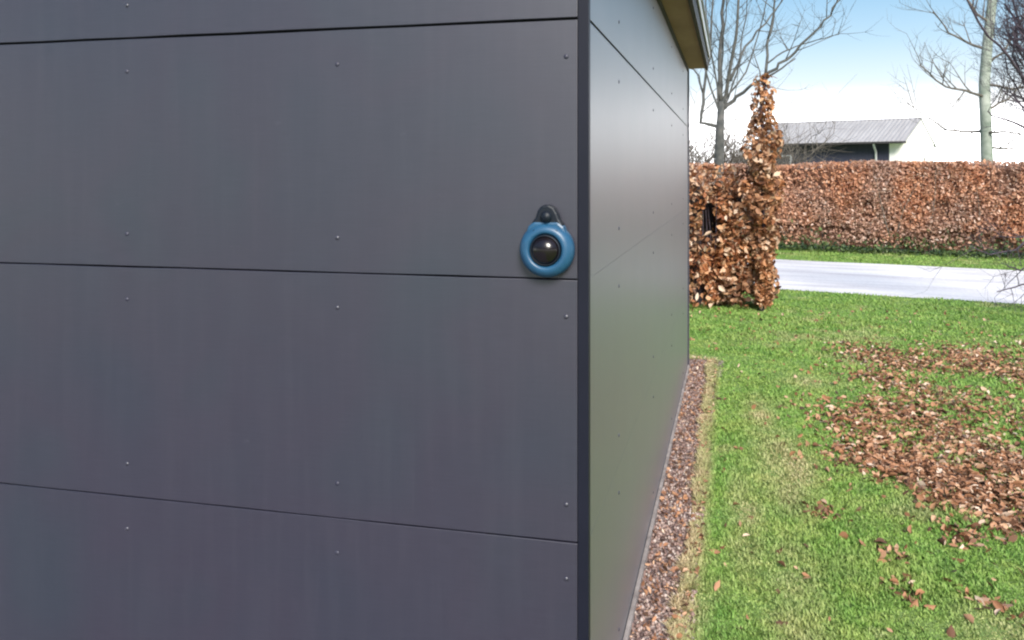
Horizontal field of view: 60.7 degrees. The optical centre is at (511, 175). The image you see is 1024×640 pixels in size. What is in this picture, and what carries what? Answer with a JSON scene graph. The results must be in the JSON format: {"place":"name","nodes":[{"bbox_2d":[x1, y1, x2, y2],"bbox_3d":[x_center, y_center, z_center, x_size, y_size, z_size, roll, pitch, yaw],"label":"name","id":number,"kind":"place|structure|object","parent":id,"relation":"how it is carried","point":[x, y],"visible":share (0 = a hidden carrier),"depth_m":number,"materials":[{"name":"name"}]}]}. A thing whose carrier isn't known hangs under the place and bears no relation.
{"place":"outdoors","nodes":[
{"label":"outdoors","id":0,"kind":"place"},
{"bbox_2d":[659,244,1023,639],"bbox_3d":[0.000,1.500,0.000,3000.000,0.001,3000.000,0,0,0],"label":"lawn","id":1,"kind":"structure","parent":0,"point":[852,523],"depth_m":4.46,"materials":[{"name":"plant"}]},
{"bbox_2d":[0,0,710,639],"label":"garden building","id":2,"kind":"structure","parent":1,"relation":"on","point":[298,340],"depth_m":2.32,"materials":[{"name":"paint"}]},
{"bbox_2d":[520,205,574,277],"bbox_3d":[0.081,0.157,2.094,0.133,0.175,0.062,0,0,14],"label":"wall lamp","id":3,"kind":"object","parent":2,"relation":"attached to","point":[547,246],"visible":1,"depth_m":2.08,"materials":[{"name":"blue plastic"}]},
{"bbox_2d":[629,359,725,639],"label":"gravel","id":4,"kind":"structure","parent":1,"relation":"on","point":[655,577],"depth_m":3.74,"materials":[{"name":"grey gravel"}]},
{"bbox_2d":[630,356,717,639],"bbox_3d":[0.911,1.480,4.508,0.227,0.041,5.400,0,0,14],"label":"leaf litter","id":5,"kind":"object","parent":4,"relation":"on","point":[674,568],"visible":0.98,"depth_m":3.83,"materials":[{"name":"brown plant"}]},
{"bbox_2d":[689,163,780,308],"bbox_3d":[1.902,0.674,10.269,2.413,1.666,1.062,0,0,15],"label":"beech hedge","id":6,"kind":"object","parent":1,"relation":"on","point":[722,271],"visible":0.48,"depth_m":9.88,"materials":[{"name":"brown plant"}]},
{"bbox_2d":[691,0,842,183],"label":"bare tree","id":7,"kind":"object","parent":1,"relation":"on","point":[722,104],"visible":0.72,"depth_m":11.62,"materials":[{"name":"grey plant"}]},
{"bbox_2d":[689,75,855,168],"bbox_3d":[5.009,-0.557,20.973,6.998,4.164,4.637,0,0,0],"label":"bare shrub","id":8,"kind":"object","parent":1,"relation":"on","point":[734,157],"visible":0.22,"depth_m":20.39,"materials":[{"name":"brown plant"}]},
{"bbox_2d":[738,0,882,310],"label":"beech sapling","id":9,"kind":"object","parent":1,"relation":"on","point":[761,207],"visible":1,"depth_m":9.63,"materials":[{"name":"orange plant"}]},
{"bbox_2d":[765,117,936,166],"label":"outbuilding","id":10,"kind":"structure","parent":1,"relation":"on","point":[893,139],"depth_m":31.82,"materials":[{"name":"metal"}]},
{"bbox_2d":[777,155,791,166],"bbox_3d":[10.174,-0.240,32.899,0.700,1.080,0.047,0,0,37],"label":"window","id":11,"kind":"structure","parent":10,"relation":"in","point":[789,159],"depth_m":32.80,"materials":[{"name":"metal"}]},
{"bbox_2d":[689,307,1023,637],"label":"fallen leaves","id":12,"kind":"object","parent":1,"relation":"on","point":[969,483],"visible":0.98,"depth_m":4.80,"materials":[{"name":"brown plant"}]},
{"bbox_2d":[689,157,1023,257],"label":"beech hedge","id":13,"kind":"object","parent":1,"relation":"on","point":[862,200],"visible":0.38,"depth_m":16.70,"materials":[{"name":"brown plant"}]},
{"bbox_2d":[742,214,1023,258],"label":"undergrowth","id":14,"kind":"object","parent":1,"relation":"on","point":[880,250],"visible":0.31,"depth_m":16.54,"materials":[{"name":"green plant"}]},
{"bbox_2d":[874,0,1023,162],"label":"pale tree","id":15,"kind":"object","parent":1,"relation":"on","point":[987,147],"visible":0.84,"depth_m":19.42,"materials":[{"name":"grey plant"}]},
{"bbox_2d":[894,0,1023,318],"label":"dark tree","id":16,"kind":"object","parent":1,"relation":"on","point":[1015,39],"visible":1,"depth_m":8.94,"materials":[{"name":"brown plant"}]},
{"bbox_2d":[689,0,1023,164],"label":"sky","id":17,"kind":"structure","parent":0,"point":[829,64],"materials":[{"name":"blue"}]},
{"bbox_2d":[747,259,1023,303],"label":"road","id":18,"kind":"structure","parent":0,"point":[964,284],"depth_m":12.49,"materials":[{"name":"grey asphalt"}]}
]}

